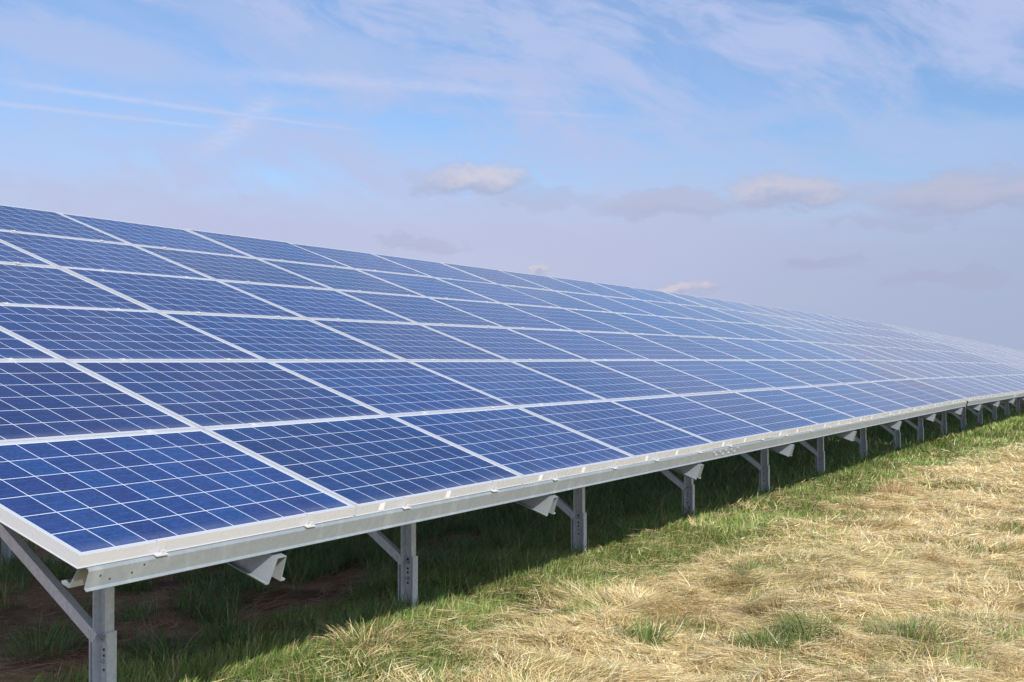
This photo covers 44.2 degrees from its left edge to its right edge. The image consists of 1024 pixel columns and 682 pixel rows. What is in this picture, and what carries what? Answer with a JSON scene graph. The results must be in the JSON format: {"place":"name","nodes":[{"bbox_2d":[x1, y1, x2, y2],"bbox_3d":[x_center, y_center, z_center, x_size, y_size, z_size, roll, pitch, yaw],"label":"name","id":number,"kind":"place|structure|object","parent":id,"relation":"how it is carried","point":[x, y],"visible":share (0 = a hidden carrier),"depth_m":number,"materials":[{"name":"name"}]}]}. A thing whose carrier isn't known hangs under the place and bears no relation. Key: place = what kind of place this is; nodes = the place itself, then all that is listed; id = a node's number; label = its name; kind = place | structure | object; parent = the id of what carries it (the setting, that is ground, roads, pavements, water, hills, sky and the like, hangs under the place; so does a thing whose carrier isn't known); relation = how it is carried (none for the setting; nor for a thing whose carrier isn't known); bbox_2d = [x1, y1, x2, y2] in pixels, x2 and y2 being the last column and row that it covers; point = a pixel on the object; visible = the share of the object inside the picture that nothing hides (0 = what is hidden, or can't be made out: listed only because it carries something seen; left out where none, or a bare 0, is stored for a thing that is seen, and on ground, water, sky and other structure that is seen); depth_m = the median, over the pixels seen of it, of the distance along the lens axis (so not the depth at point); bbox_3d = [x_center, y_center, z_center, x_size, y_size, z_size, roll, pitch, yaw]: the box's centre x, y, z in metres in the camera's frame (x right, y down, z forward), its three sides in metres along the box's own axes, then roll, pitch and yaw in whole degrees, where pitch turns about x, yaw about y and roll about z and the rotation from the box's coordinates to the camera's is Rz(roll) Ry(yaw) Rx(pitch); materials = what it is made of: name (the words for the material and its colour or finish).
{"place":"outdoors","nodes":[
{"label":"outdoors","id":0,"kind":"place"},
{"bbox_2d":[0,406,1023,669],"bbox_3d":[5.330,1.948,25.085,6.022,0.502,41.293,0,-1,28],"label":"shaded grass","id":1,"kind":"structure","parent":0,"point":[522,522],"depth_m":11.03,"materials":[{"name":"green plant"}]},
{"bbox_2d":[0,398,1023,681],"bbox_3d":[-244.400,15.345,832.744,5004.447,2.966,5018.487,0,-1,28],"label":"ground","id":2,"kind":"structure","parent":0,"point":[308,590],"depth_m":8.36,"materials":[{"name":"soil"}]},
{"bbox_2d":[0,608,88,664],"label":"grass tussock","id":3,"kind":"object","parent":2,"relation":"on","point":[62,642],"depth_m":7.16,"materials":[{"name":"green plant"}]},
{"bbox_2d":[118,623,220,665],"bbox_3d":[-1.930,1.698,7.024,0.769,0.238,0.749,0,-1,28],"label":"grass tussock","id":4,"kind":"object","parent":2,"relation":"on","point":[163,648],"depth_m":7.05,"materials":[{"name":"green plant"}]},
{"bbox_2d":[296,611,427,660],"bbox_3d":[-0.846,1.736,7.153,0.842,0.357,0.878,0,-1,28],"label":"grass tussock","id":5,"kind":"object","parent":2,"relation":"on","point":[384,633],"depth_m":7.19,"materials":[{"name":"green plant"}]},
{"bbox_2d":[420,564,492,595],"bbox_3d":[-0.420,1.673,8.876,0.614,0.251,0.590,0,-1,28],"label":"grass tuft","id":6,"kind":"object","parent":2,"relation":"on","point":[436,582],"visible":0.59,"depth_m":8.86,"materials":[{"name":"green plant"}]},
{"bbox_2d":[0,446,921,681],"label":"brown thatch","id":7,"kind":"object","parent":2,"relation":"on","point":[151,617],"visible":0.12,"depth_m":8.39,"materials":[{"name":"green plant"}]},
{"bbox_2d":[0,204,966,681],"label":"solar array","id":8,"kind":"object","parent":2,"relation":"on","point":[174,400],"visible":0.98,"depth_m":8.47,"materials":[{"name":"blue glass"}]},
{"bbox_2d":[173,428,1023,681],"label":"dry straw","id":9,"kind":"object","parent":2,"relation":"on","point":[908,591],"visible":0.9,"depth_m":8.19,"materials":[{"name":"beige plant"}]},
{"bbox_2d":[606,614,683,647],"bbox_3d":[0.772,1.684,7.331,0.503,0.181,0.435,0,-1,-14],"label":"grass tuft","id":10,"kind":"object","parent":2,"relation":"on","point":[649,632],"visible":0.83,"depth_m":7.33,"materials":[{"name":"green plant"}]},
{"bbox_2d":[723,555,783,583],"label":"grass tuft","id":11,"kind":"object","parent":2,"relation":"on","point":[740,567],"visible":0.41,"depth_m":9.30,"materials":[{"name":"plant"}]},
{"bbox_2d":[725,620,813,655],"bbox_3d":[1.440,1.671,7.125,0.535,0.201,0.527,0,-1,28],"label":"grass tuft","id":12,"kind":"object","parent":2,"relation":"on","point":[763,633],"visible":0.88,"depth_m":7.10,"materials":[{"name":"green plant"}]},
{"bbox_2d":[732,590,827,626],"bbox_3d":[1.674,1.663,7.893,0.682,0.219,0.700,0,-1,28],"label":"grass tussock","id":13,"kind":"object","parent":2,"relation":"on","point":[773,607],"depth_m":7.93,"materials":[{"name":"plant"}]},
{"bbox_2d":[766,605,857,650],"bbox_3d":[1.749,1.662,7.360,0.648,0.224,0.590,0,-1,-27],"label":"grass tuft","id":14,"kind":"object","parent":2,"relation":"on","point":[803,631],"visible":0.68,"depth_m":7.34,"materials":[{"name":"green plant"}]},
{"bbox_2d":[664,291,1023,440],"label":"solar array","id":15,"kind":"object","parent":2,"relation":"on","point":[976,381],"visible":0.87,"depth_m":28.32,"materials":[{"name":"blue glass"}]},
{"bbox_2d":[867,476,921,496],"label":"grass tussock","id":16,"kind":"object","parent":2,"relation":"on","point":[893,486],"depth_m":14.97,"materials":[{"name":"beige plant"}]},
{"bbox_2d":[854,610,959,649],"bbox_3d":[2.307,1.674,7.351,0.704,0.183,0.682,0,-1,28],"label":"grass tuft","id":17,"kind":"object","parent":2,"relation":"on","point":[911,623],"visible":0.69,"depth_m":7.39,"materials":[{"name":"green plant"}]},
{"bbox_2d":[882,323,1023,370],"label":"solar array","id":18,"kind":"object","parent":2,"relation":"on","point":[992,353],"visible":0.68,"depth_m":46.85,"materials":[{"name":"blue glass"}]},
{"bbox_2d":[973,340,1023,356],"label":"solar array","id":19,"kind":"object","parent":2,"relation":"on","point":[1017,352],"visible":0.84,"depth_m":64.17,"materials":[{"name":"glass"}]},
{"bbox_2d":[0,0,1023,350],"label":"sky","id":20,"kind":"structure","parent":0,"point":[863,160],"materials":[{"name":"blue"}]},
{"bbox_2d":[8,407,1023,681],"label":"green grass","id":21,"kind":"structure","parent":0,"point":[268,661],"depth_m":8.55,"materials":[{"name":"plant"}]}
]}

